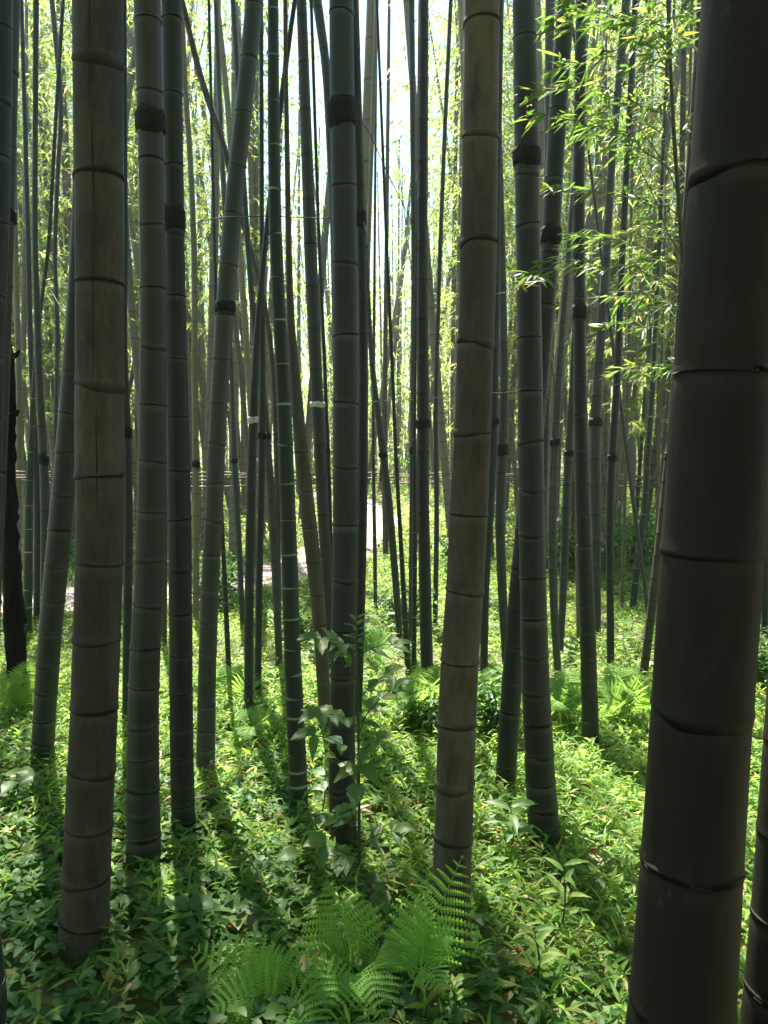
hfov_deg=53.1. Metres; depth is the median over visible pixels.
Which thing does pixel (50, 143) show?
bamboo
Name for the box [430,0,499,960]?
bamboo
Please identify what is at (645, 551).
shrub
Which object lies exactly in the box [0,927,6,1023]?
bamboo
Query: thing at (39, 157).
bamboo
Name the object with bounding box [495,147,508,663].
bamboo
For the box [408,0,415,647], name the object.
bamboo
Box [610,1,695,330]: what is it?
bamboo
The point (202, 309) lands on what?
bamboo
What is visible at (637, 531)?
bamboo
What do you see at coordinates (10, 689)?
fern
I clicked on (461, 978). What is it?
leafy plant
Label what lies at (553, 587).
bamboo
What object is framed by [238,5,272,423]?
bamboo
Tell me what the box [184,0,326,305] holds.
bamboo
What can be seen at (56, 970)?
ground ivy
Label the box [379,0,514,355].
bamboo
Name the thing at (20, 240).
bamboo
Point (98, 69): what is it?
bamboo
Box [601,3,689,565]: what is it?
bamboo
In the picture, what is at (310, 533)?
bamboo
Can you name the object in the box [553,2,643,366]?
bamboo
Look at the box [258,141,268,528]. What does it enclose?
bamboo
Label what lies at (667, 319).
bamboo
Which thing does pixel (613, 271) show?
bamboo
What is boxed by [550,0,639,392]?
bamboo
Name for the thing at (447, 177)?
bamboo
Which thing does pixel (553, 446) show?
wire
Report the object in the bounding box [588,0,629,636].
bamboo
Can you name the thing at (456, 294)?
bamboo
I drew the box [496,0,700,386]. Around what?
leafy bamboo
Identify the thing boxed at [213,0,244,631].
bamboo
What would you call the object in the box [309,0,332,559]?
bamboo
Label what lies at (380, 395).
bamboo
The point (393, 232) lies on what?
bamboo
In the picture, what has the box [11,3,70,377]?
bamboo
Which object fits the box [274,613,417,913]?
sapling
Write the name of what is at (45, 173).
bamboo
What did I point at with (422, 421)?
bamboo
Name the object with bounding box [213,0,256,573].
bamboo
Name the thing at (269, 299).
bamboo
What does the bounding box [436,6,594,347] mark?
bamboo
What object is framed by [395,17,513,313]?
bamboo
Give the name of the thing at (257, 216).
wire
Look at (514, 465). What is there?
bamboo
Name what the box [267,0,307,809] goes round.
bamboo
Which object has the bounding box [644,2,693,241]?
bamboo
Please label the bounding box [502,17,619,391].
bamboo
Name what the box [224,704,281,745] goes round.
fern
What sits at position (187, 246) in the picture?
bamboo
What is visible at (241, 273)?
bamboo
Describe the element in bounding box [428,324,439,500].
bamboo
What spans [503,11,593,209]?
bamboo
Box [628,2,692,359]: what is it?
bamboo
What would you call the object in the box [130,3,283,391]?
bamboo
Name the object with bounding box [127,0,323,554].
bamboo
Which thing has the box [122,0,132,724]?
bamboo
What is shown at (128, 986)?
fallen leaves
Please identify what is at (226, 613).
bamboo
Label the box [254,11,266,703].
bamboo
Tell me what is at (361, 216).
bamboo
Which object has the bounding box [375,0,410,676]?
bamboo
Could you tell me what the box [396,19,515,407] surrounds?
bamboo
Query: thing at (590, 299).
bamboo
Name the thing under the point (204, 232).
bamboo
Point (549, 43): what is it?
bamboo
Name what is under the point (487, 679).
fern
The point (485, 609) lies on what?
bamboo
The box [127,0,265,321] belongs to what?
bamboo
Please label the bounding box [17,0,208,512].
bamboo
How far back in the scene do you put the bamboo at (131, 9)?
11.62 m
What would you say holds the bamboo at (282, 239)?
on the ground at (250, 920)
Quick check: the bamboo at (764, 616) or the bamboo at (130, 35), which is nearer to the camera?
the bamboo at (764, 616)
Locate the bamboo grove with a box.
[18,34,675,497]
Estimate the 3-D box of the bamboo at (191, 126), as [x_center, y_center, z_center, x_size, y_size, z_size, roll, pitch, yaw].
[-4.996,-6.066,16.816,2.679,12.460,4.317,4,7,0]
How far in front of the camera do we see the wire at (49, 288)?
3.87 m
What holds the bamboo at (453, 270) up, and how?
on the ground at (250, 920)
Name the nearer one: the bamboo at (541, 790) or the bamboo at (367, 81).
the bamboo at (541, 790)
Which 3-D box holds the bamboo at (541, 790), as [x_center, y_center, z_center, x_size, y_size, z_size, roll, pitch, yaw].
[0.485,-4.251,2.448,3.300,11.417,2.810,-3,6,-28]
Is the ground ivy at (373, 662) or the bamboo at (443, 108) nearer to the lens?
the ground ivy at (373, 662)
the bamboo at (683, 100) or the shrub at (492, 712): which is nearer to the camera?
the shrub at (492, 712)
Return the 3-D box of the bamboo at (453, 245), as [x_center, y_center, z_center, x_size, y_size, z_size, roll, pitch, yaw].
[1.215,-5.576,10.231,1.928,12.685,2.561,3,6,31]
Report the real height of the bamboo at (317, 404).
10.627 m
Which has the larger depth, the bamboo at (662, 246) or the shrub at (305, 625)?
the bamboo at (662, 246)
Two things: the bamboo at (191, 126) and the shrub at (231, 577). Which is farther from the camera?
the bamboo at (191, 126)
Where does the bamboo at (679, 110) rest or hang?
on the ground at (250, 920)
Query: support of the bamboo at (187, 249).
on the ground at (250, 920)
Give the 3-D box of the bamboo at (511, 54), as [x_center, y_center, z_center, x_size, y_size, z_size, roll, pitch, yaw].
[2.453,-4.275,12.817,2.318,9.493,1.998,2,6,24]
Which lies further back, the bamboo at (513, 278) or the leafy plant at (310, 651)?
the bamboo at (513, 278)
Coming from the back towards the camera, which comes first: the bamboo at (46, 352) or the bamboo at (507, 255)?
the bamboo at (46, 352)
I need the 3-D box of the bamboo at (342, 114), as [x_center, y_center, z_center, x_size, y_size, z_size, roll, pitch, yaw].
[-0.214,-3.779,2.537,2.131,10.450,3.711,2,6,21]
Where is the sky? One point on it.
(396, 43)
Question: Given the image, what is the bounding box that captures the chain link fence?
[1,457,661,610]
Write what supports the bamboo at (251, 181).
on the ground at (250, 920)
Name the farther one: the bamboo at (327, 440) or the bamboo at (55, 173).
the bamboo at (55, 173)
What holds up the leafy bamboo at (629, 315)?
on the ground at (250, 920)
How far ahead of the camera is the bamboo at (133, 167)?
14.27 m
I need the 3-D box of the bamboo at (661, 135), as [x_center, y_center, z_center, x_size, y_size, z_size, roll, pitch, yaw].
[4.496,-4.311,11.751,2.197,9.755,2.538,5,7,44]
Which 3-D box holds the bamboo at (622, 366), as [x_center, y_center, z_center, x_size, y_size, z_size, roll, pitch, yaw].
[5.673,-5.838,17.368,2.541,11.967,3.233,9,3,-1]
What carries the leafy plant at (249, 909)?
on the ground at (250, 920)
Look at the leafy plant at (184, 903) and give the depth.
2.38 m
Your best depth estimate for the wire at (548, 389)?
3.96 m
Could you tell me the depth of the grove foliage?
24.35 m
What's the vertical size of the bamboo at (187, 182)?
10.981 m
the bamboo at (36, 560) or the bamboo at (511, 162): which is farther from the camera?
the bamboo at (511, 162)
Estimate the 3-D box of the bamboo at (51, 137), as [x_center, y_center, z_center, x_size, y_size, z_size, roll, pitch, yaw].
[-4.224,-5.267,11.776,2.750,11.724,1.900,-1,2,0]
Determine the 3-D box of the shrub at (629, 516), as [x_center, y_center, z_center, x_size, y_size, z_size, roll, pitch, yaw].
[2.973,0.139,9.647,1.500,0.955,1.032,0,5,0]
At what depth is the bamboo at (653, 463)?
9.46 m
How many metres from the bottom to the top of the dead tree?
2.051 m
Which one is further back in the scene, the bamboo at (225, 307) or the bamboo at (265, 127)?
the bamboo at (265, 127)
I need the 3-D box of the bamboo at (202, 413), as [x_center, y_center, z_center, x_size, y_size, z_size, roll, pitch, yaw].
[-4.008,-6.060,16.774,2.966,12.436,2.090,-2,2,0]
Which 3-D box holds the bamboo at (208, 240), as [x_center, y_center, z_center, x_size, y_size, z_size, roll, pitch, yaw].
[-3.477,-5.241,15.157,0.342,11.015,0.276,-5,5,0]
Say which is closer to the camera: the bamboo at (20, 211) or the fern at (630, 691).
the fern at (630, 691)
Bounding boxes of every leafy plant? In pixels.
[0,766,45,810]
[112,825,125,838]
[168,892,220,933]
[220,897,263,929]
[305,765,328,814]
[306,639,315,665]
[384,552,408,627]
[404,975,447,1021]
[426,966,476,1013]
[484,799,538,846]
[505,923,565,982]
[539,857,590,936]
[561,637,578,665]
[614,632,632,658]
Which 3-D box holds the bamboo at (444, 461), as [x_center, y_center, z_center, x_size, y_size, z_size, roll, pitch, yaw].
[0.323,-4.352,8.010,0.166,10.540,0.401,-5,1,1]
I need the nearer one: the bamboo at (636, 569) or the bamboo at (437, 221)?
the bamboo at (636, 569)
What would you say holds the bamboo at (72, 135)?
on the ground at (250, 920)
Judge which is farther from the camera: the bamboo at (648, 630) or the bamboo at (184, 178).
the bamboo at (184, 178)
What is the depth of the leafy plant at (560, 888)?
2.32 m
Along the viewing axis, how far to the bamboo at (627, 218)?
18.84 m
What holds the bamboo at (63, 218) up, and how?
on the ground at (250, 920)
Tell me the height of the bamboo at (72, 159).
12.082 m
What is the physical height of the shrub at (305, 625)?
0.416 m
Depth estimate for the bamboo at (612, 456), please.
4.85 m
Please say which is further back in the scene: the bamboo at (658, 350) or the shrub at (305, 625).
the bamboo at (658, 350)
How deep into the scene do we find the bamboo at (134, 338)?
8.40 m
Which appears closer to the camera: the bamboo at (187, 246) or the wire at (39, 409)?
the wire at (39, 409)
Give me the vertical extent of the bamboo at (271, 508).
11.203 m
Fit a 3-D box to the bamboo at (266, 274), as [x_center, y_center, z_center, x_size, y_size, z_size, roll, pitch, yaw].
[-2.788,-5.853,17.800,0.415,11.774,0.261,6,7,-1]
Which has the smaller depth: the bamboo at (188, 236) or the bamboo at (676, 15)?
the bamboo at (676, 15)
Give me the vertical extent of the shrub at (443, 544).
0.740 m
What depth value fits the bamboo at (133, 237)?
9.10 m
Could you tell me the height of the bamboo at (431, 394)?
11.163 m
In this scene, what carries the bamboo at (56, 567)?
on the ground at (250, 920)
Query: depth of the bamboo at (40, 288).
15.99 m
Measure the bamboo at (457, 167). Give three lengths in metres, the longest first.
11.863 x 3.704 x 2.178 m
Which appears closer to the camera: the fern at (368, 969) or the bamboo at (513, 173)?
the fern at (368, 969)
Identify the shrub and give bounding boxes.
[33,533,135,567]
[167,549,255,609]
[262,587,312,641]
[371,573,436,628]
[384,685,439,736]
[430,520,448,572]
[476,667,523,740]
[546,509,639,577]
[570,487,660,557]
[601,496,655,569]
[757,626,767,686]
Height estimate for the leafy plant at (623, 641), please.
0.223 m
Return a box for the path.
[1,485,397,617]
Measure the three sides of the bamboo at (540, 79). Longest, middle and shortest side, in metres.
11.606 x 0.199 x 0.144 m
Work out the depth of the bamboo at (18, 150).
10.90 m
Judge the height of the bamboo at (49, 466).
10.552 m
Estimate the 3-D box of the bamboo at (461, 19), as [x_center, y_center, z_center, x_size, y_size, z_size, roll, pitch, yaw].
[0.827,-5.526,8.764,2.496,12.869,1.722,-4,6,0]
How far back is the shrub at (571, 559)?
8.25 m
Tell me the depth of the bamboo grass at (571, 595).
6.08 m
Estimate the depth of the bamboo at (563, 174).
10.16 m
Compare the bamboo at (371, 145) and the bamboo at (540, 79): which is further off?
the bamboo at (540, 79)
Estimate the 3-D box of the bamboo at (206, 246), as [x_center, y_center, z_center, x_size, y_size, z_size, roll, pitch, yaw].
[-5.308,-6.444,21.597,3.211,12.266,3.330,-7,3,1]
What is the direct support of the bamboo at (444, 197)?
on the ground at (250, 920)
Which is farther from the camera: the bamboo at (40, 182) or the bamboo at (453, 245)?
the bamboo at (40, 182)
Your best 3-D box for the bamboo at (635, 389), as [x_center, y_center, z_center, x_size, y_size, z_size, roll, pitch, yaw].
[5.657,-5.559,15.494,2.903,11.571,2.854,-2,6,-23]
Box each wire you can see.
[23,298,74,499]
[32,259,65,316]
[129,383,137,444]
[187,216,331,226]
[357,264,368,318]
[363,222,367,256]
[372,379,670,401]
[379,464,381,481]
[551,364,554,533]
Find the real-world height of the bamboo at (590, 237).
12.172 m
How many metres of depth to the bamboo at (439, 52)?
16.33 m
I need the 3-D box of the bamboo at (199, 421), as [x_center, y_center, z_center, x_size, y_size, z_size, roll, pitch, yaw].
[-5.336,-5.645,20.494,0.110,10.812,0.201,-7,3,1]
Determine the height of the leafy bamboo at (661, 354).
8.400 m
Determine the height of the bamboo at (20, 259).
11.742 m
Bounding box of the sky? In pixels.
[18,0,693,444]
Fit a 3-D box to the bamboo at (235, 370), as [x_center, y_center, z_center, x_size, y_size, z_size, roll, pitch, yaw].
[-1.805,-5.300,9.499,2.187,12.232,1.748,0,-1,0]
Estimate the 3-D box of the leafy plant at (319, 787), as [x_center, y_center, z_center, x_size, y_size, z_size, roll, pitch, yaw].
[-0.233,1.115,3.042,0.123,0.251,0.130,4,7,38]
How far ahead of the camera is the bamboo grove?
24.36 m
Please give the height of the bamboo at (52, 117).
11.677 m
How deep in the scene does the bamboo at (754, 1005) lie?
1.38 m
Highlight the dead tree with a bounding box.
[2,342,26,713]
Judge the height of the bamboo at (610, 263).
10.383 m
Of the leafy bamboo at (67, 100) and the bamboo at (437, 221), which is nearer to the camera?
the leafy bamboo at (67, 100)
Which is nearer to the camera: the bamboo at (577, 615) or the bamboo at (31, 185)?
the bamboo at (577, 615)
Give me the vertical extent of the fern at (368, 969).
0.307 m
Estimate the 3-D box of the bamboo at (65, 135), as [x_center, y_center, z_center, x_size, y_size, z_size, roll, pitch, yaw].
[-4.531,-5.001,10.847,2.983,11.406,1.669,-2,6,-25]
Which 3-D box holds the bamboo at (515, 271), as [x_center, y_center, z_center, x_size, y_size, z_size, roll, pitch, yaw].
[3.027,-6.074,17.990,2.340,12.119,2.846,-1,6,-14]
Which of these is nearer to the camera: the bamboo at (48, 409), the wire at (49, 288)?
the wire at (49, 288)
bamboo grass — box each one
[0,539,767,694]
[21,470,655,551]
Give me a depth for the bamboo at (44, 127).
14.18 m
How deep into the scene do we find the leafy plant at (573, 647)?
5.10 m
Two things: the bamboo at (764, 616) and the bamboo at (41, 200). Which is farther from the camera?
the bamboo at (41, 200)
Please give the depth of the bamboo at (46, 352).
17.04 m
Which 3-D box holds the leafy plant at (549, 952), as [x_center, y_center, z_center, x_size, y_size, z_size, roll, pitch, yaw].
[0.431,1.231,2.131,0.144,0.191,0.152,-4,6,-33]
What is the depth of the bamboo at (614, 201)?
16.25 m
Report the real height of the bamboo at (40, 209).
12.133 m
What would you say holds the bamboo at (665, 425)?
on the ground at (250, 920)
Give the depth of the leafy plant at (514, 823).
2.73 m
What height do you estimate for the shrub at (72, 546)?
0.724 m
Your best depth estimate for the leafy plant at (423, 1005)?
1.98 m
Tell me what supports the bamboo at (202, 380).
on the ground at (250, 920)
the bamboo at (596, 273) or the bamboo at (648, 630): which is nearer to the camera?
the bamboo at (648, 630)
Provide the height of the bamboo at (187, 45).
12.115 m
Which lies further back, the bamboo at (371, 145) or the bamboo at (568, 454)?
the bamboo at (371, 145)
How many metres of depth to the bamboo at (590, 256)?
13.11 m
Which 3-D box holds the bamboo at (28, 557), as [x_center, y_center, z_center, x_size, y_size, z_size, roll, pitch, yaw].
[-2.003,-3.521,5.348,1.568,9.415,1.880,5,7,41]
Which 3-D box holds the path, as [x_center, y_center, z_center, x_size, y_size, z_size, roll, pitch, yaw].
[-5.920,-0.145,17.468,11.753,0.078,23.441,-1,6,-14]
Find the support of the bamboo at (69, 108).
on the ground at (250, 920)
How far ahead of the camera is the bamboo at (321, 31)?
5.64 m
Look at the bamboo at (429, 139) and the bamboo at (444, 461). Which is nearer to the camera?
the bamboo at (444, 461)
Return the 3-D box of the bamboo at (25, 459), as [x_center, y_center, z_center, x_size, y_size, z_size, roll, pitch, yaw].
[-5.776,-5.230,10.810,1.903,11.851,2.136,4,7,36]
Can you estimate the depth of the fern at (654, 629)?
5.55 m
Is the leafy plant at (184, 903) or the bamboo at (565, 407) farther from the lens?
the bamboo at (565, 407)
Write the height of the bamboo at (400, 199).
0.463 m
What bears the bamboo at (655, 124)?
on the ground at (250, 920)
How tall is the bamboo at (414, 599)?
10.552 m
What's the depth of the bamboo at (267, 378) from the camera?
13.17 m
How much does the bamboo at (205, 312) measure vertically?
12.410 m
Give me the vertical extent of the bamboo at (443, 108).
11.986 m
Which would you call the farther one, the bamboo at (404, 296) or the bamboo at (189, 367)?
the bamboo at (404, 296)
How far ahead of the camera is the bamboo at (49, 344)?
13.67 m
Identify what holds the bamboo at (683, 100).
on the ground at (250, 920)
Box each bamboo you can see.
[0,0,13,625]
[0,0,20,633]
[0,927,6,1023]
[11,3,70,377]
[11,7,71,469]
[11,55,67,380]
[11,108,56,413]
[11,127,22,341]
[12,0,71,373]
[12,0,132,415]
[12,0,139,519]
[12,1,69,528]
[12,1,72,410]
[12,12,71,454]
[12,74,69,370]
[13,3,72,409]
[13,47,70,421]
[13,151,22,547]
[15,0,138,364]
[15,427,23,540]
[17,0,58,251]
[17,0,72,449]
[17,0,136,373]
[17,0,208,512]
[17,1,138,398]
[17,18,132,277]
[17,156,63,531]
[18,0,189,378]
[18,3,72,335]
[18,13,54,259]
[18,16,138,357]
[18,33,72,488]
[18,45,71,385]
[18,46,72,394]
[19,2,71,342]
[19,10,72,501]
[20,0,39,623]
[20,0,208,348]
[20,13,139,374]
[20,119,70,344]
[22,0,209,343]
[22,0,225,559]
[22,1,195,273]
[23,0,64,641]
[26,0,188,298]
[29,10,72,287]
[30,0,137,337]
[31,180,74,767]
[32,0,49,605]
[39,40,133,392]
[40,54,138,213]
[49,0,62,473]
[50,96,203,276]
[54,0,244,539]
[55,16,230,355]
[58,0,125,967]
[66,5,210,394]
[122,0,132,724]
[125,0,166,871]
[127,0,249,505]
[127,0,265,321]
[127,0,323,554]
[127,5,220,328]
[127,34,194,525]
[127,39,241,534]
[127,222,138,420]
[128,0,243,396]
[128,46,192,348]
[128,96,201,275]
[128,135,208,371]
[129,21,246,500]
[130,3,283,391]
[130,110,209,301]
[133,0,267,300]
[161,0,195,835]
[161,443,167,646]
[181,0,280,597]
[182,15,199,626]
[183,0,323,558]
[183,39,225,468]
[184,0,211,493]
[184,0,300,536]
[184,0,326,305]
[184,75,281,373]
[184,99,218,347]
[185,2,243,353]
[188,79,241,510]
[193,1,205,378]
[195,0,312,367]
[196,0,263,773]
[196,15,296,488]
[197,86,220,243]
[198,401,201,447]
[205,10,245,508]
[207,0,230,666]
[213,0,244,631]
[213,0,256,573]
[219,0,256,582]
[220,0,329,488]
[224,0,445,525]
[230,0,282,670]
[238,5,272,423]
[239,0,246,506]
[244,0,296,710]
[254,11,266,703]
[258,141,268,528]
[258,185,269,426]
[265,0,278,295]
[265,52,332,361]
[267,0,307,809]
[283,0,329,736]
[296,0,331,669]
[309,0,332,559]
[313,0,332,352]
[327,0,358,851]
[353,0,367,715]
[357,0,374,310]
[357,115,434,304]
[366,232,402,638]
[367,0,378,283]
[368,44,440,490]
[371,69,450,485]
[372,50,457,489]
[372,72,376,611]
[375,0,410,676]
[377,0,514,441]
[378,0,544,560]
[378,183,410,494]
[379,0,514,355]
[381,16,516,516]
[382,0,390,558]
[383,0,514,289]
[390,0,513,417]
[390,1,567,369]
[390,5,562,509]
[390,22,513,279]
[395,0,543,233]
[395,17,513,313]
[396,0,562,398]
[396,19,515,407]
[396,41,510,355]
[402,1,515,541]
[403,0,450,540]
[406,0,587,279]
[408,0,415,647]
[411,0,418,672]
[414,0,432,684]
[415,0,512,265]
[416,135,453,456]
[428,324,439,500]
[429,44,515,283]
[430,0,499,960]
[430,0,541,351]
[433,0,452,624]
[433,0,623,524]
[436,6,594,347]
[442,0,623,489]
[447,0,598,254]
[450,4,458,483]
[480,0,503,674]
[495,0,574,800]
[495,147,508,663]
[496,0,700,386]
[502,0,589,325]
[502,0,621,366]
[502,0,694,552]
[502,1,679,522]
[502,2,644,434]
[502,7,617,517]
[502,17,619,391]
[502,42,565,361]
[503,0,694,455]
[503,5,658,527]
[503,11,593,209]
[503,21,585,323]
[503,37,639,295]
[512,0,561,854]
[512,1,647,508]
[513,0,692,532]
[536,0,548,571]
[537,0,696,612]
[541,3,678,403]
[543,0,554,536]
[543,0,695,492]
[545,0,601,557]
[547,0,591,485]
[548,168,572,679]
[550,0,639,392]
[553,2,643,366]
[554,4,671,518]
[555,0,696,384]
[556,0,695,546]
[558,302,573,652]
[562,9,613,262]
[562,12,673,411]
[562,92,671,433]
[564,0,687,539]
[565,1,693,382]
[572,0,598,751]
[572,18,645,512]
[572,23,647,613]
[572,32,671,380]
[574,455,579,644]
[585,44,666,341]
[586,1,694,535]
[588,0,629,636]
[589,21,685,507]
[592,55,662,499]
[594,0,686,451]
[594,2,694,501]
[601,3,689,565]
[602,64,679,450]
[603,1,696,548]
[606,0,637,670]
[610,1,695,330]
[610,2,687,349]
[611,1,693,333]
[613,0,677,419]
[613,1,687,227]
[625,0,767,1023]
[625,66,679,497]
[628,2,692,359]
[629,0,671,612]
[630,0,675,565]
[639,0,700,676]
[639,17,695,278]
[641,12,695,320]
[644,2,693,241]
[646,0,693,202]
[678,0,686,270]
[739,675,767,1023]
[761,525,767,636]
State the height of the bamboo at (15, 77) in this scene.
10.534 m
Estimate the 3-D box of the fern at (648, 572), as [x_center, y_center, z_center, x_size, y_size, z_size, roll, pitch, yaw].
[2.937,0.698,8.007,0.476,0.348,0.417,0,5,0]
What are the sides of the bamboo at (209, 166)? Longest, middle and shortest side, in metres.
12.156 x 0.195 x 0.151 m
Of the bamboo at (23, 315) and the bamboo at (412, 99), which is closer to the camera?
the bamboo at (412, 99)
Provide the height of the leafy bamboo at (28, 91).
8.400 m
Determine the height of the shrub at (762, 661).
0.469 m
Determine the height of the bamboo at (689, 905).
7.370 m
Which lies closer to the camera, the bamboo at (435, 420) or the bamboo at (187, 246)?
the bamboo at (435, 420)
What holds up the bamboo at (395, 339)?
on the ground at (250, 920)
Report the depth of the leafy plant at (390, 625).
5.77 m
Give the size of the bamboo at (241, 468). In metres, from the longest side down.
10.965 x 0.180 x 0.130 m
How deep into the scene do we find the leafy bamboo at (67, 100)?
7.90 m
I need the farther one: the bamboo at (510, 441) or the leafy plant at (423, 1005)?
the bamboo at (510, 441)
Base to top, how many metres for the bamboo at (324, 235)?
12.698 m
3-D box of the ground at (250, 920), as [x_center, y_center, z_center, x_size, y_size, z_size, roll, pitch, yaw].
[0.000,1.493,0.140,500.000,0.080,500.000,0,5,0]
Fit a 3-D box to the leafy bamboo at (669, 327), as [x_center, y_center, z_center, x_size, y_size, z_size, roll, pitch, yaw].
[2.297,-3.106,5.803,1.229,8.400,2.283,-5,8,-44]
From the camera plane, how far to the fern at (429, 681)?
4.04 m
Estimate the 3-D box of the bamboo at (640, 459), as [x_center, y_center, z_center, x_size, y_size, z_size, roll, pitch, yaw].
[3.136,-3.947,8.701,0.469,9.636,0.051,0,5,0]
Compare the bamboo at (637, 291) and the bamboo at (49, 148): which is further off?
the bamboo at (637, 291)
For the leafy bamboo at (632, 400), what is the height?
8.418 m
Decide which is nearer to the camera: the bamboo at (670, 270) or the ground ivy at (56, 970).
the ground ivy at (56, 970)
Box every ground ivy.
[0,542,766,693]
[0,668,765,1023]
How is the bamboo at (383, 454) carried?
on the ground at (250, 920)
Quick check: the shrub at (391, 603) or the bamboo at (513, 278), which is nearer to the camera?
the shrub at (391, 603)
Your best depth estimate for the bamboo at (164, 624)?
5.51 m
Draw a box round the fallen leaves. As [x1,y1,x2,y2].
[2,566,765,995]
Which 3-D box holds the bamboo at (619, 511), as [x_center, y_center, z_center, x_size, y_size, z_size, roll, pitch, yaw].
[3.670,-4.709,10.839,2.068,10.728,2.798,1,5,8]
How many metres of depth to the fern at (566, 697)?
4.11 m
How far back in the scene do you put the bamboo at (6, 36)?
2.64 m
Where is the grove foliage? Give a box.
[17,88,679,495]
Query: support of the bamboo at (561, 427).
on the ground at (250, 920)
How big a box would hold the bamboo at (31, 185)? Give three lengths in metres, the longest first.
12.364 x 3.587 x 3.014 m
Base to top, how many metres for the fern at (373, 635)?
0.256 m
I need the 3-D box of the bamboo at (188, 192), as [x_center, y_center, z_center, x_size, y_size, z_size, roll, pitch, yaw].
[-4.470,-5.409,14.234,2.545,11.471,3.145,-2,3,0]
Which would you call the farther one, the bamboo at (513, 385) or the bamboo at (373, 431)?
the bamboo at (513, 385)
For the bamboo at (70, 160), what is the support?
on the ground at (250, 920)
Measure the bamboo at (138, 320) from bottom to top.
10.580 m
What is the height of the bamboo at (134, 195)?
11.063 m
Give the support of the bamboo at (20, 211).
on the ground at (250, 920)
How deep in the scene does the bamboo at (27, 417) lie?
11.00 m
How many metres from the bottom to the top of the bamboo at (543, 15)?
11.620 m
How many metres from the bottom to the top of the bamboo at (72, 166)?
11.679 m
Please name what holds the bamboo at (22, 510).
on the ground at (250, 920)
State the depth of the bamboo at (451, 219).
14.15 m
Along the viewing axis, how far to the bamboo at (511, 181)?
11.21 m
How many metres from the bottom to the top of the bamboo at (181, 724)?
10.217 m
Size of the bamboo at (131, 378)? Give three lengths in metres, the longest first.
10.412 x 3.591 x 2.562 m
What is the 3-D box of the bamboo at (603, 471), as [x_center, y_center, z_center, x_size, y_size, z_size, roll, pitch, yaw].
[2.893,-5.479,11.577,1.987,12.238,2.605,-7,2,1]
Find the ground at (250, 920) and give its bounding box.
[0,444,767,1023]
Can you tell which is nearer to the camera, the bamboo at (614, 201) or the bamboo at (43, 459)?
the bamboo at (43, 459)
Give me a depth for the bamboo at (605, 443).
12.96 m
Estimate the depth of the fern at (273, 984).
2.04 m
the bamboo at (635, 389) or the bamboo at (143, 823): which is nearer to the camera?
the bamboo at (143, 823)
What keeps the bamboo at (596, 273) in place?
on the ground at (250, 920)
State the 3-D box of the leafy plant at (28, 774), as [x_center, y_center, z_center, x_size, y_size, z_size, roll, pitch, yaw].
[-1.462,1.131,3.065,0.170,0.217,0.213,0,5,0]
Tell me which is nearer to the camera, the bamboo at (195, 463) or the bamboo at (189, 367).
the bamboo at (195, 463)
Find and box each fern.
[0,657,35,714]
[190,931,358,1023]
[216,663,264,701]
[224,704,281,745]
[295,880,405,1022]
[364,623,401,668]
[372,856,483,1002]
[396,663,440,724]
[477,664,522,715]
[550,666,580,721]
[597,662,651,718]
[640,610,656,639]
[645,563,651,581]
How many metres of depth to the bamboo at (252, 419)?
3.96 m
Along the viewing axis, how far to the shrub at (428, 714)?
3.90 m
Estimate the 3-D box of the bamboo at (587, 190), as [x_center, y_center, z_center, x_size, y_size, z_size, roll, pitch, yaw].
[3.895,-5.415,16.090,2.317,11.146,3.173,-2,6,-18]
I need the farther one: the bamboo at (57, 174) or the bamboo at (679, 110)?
the bamboo at (679, 110)
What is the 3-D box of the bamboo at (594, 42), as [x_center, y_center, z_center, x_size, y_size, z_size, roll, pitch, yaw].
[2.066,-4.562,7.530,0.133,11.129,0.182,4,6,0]
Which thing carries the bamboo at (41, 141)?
on the ground at (250, 920)
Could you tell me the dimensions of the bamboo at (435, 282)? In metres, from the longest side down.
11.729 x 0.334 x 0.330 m
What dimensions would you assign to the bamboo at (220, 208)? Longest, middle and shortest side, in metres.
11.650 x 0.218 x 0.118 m
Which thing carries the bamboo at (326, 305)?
on the ground at (250, 920)
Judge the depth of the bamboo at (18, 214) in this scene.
14.52 m
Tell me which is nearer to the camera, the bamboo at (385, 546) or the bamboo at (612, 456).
the bamboo at (612, 456)
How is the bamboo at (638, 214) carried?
on the ground at (250, 920)
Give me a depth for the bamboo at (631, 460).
18.14 m
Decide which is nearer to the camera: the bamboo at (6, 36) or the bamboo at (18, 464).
the bamboo at (6, 36)
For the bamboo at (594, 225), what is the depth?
12.09 m
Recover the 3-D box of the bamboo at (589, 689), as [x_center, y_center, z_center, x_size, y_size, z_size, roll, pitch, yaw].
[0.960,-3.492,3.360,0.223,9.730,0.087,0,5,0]
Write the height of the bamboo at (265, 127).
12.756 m
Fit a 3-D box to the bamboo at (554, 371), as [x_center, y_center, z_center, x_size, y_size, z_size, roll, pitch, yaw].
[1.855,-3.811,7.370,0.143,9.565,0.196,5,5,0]
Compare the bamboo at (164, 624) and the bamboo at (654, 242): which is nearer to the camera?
the bamboo at (164, 624)
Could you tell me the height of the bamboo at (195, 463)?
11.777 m
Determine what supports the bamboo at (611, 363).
on the ground at (250, 920)
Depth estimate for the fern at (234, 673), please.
4.40 m

